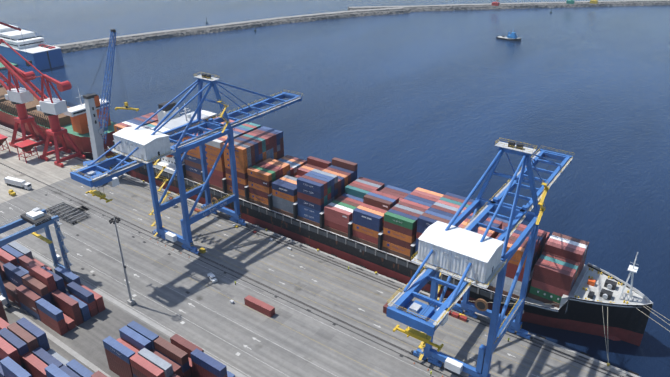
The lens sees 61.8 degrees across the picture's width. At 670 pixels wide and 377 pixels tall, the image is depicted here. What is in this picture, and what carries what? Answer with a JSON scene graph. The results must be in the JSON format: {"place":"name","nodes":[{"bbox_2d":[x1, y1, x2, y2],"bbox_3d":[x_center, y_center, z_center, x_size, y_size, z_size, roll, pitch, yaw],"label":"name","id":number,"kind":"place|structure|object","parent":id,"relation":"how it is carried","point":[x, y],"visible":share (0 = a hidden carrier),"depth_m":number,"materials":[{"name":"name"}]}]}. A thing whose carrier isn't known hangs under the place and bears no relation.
{"place":"outdoors","nodes":[
{"label":"outdoors","id":0,"kind":"place"},
{"bbox_2d":[0,125,639,376],"bbox_3d":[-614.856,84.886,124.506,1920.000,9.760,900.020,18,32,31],"label":"quay ground","id":1,"kind":"structure","parent":0,"point":[85,339],"depth_m":203.53,"materials":[{"name":"concrete"}]},
{"bbox_2d":[0,134,10,152],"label":"hopper","id":2,"kind":"object","parent":1,"relation":"on","point":[3,138],"visible":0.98,"depth_m":319.12,"materials":[{"name":"red metal"}]},
{"bbox_2d":[8,189,15,195],"bbox_3d":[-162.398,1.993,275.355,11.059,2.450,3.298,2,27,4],"label":"forklift","id":3,"kind":"object","parent":1,"relation":"on","point":[11,192],"visible":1,"depth_m":274.58,"materials":[{"name":"metal"}]},
{"bbox_2d":[0,22,32,66],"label":"bulk crane","id":4,"kind":"object","parent":1,"relation":"on","point":[16,28],"visible":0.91,"depth_m":391.27,"materials":[{"name":"white paint"}]},
{"bbox_2d":[4,176,31,189],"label":"truck","id":5,"kind":"object","parent":1,"relation":"on","point":[21,183],"visible":1,"depth_m":281.14,"materials":[{"name":"paint"}]},
{"bbox_2d":[13,139,39,162],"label":"hopper","id":6,"kind":"object","parent":1,"relation":"on","point":[27,146],"visible":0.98,"depth_m":309.96,"materials":[{"name":"red metal"}]},
{"bbox_2d":[0,65,52,153],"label":"harbor crane","id":7,"kind":"object","parent":1,"relation":"on","point":[18,97],"visible":0.73,"depth_m":320.34,"materials":[{"name":"red paint"}]},
{"bbox_2d":[0,207,72,307],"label":"yard gantry crane","id":8,"kind":"object","parent":1,"relation":"on","point":[39,220],"visible":0.88,"depth_m":202.25,"materials":[{"name":"metal"}]},
{"bbox_2d":[0,39,85,167],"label":"harbor crane","id":9,"kind":"object","parent":1,"relation":"on","point":[51,108],"visible":1,"depth_m":302.26,"materials":[{"name":"red paint"}]},
{"bbox_2d":[45,202,89,223],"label":"parked trailers","id":10,"kind":"object","parent":1,"relation":"on","point":[64,215],"visible":0.96,"depth_m":257.08,"materials":[{"name":"metal"}]},
{"bbox_2d":[83,29,138,186],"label":"mobile harbour crane","id":11,"kind":"object","parent":1,"relation":"on","point":[97,138],"visible":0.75,"depth_m":280.86,"materials":[{"name":"metal"}]},
{"bbox_2d":[109,217,135,305],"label":"mast light","id":12,"kind":"object","parent":1,"relation":"on","point":[131,301],"visible":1,"depth_m":192.80,"materials":[{"name":"metal"}]},
{"bbox_2d":[70,72,302,254],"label":"gantry crane","id":13,"kind":"object","parent":1,"relation":"on","point":[140,145],"visible":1,"depth_m":225.84,"materials":[{"name":"blue paint"}]},
{"bbox_2d":[207,272,216,282],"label":"white pickup","id":14,"kind":"object","parent":1,"relation":"on","point":[212,277],"visible":0.96,"depth_m":211.88,"materials":[{"name":"paint"}]},
{"bbox_2d":[0,113,588,376],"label":"containers","id":15,"kind":"object","parent":1,"relation":"on","point":[556,265],"visible":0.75,"depth_m":200.31,"materials":[{"name":"metal"}]},
{"bbox_2d":[0,121,586,376],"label":"container markings","id":16,"kind":"object","parent":15,"relation":"on","point":[252,196],"visible":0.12,"depth_m":215.74,"materials":[{"name":"white paint"}]},
{"bbox_2d":[150,197,467,376],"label":"quay clutter","id":17,"kind":"object","parent":1,"relation":"on","point":[462,317],"visible":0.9,"depth_m":200.40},
{"bbox_2d":[0,128,623,376],"bbox_3d":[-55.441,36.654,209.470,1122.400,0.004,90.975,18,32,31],"label":"pavement markings","id":18,"kind":"object","parent":1,"relation":"on","point":[278,318],"depth_m":203.01,"materials":[{"name":"paint"}]},
{"bbox_2d":[70,153,638,376],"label":"quay fenders","id":19,"kind":"object","parent":1,"relation":"on","point":[396,280],"visible":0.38,"depth_m":213.50,"materials":[{"name":"rubber"}]},
{"bbox_2d":[386,138,572,376],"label":"gantry crane","id":20,"kind":"object","parent":1,"relation":"on","point":[468,255],"visible":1,"depth_m":153.82,"materials":[{"name":"blue paint"}]},
{"bbox_2d":[0,0,669,376],"bbox_3d":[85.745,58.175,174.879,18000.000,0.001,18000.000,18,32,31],"label":"sea water","id":21,"kind":"structure","parent":0,"point":[440,102],"depth_m":443.89,"materials":[{"name":"blue liquid"}]},
{"bbox_2d":[0,24,63,70],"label":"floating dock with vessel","id":22,"kind":"object","parent":21,"relation":"in","point":[41,55],"visible":0.94,"depth_m":506.47,"materials":[{"name":"paint"}]},
{"bbox_2d":[0,84,116,157],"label":"cargo ship","id":23,"kind":"object","parent":21,"relation":"in","point":[73,121],"visible":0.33,"depth_m":330.29,"materials":[{"name":"painted steel"},{"name":"dark steel"},{"name":"white paint"}]},
{"bbox_2d":[52,7,409,52],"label":"breakwater","id":24,"kind":"object","parent":21,"relation":"in","point":[102,42],"visible":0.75,"depth_m":656.08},
{"bbox_2d":[76,101,669,363],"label":"container ship","id":25,"kind":"object","parent":21,"relation":"on","point":[598,301],"visible":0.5,"depth_m":208.69},
{"bbox_2d":[496,28,520,41],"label":"tug boat","id":26,"kind":"object","parent":21,"relation":"on","point":[512,36],"visible":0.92,"depth_m":607.25,"materials":[{"name":"blue paint"}]},
{"bbox_2d":[348,0,669,11],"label":"breakwater","id":27,"kind":"object","parent":21,"relation":"in","point":[454,7],"visible":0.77,"depth_m":802.20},
{"bbox_2d":[492,0,597,5],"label":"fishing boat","id":28,"kind":"object","parent":27,"relation":"on","point":[495,3],"visible":1,"depth_m":790.62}
]}

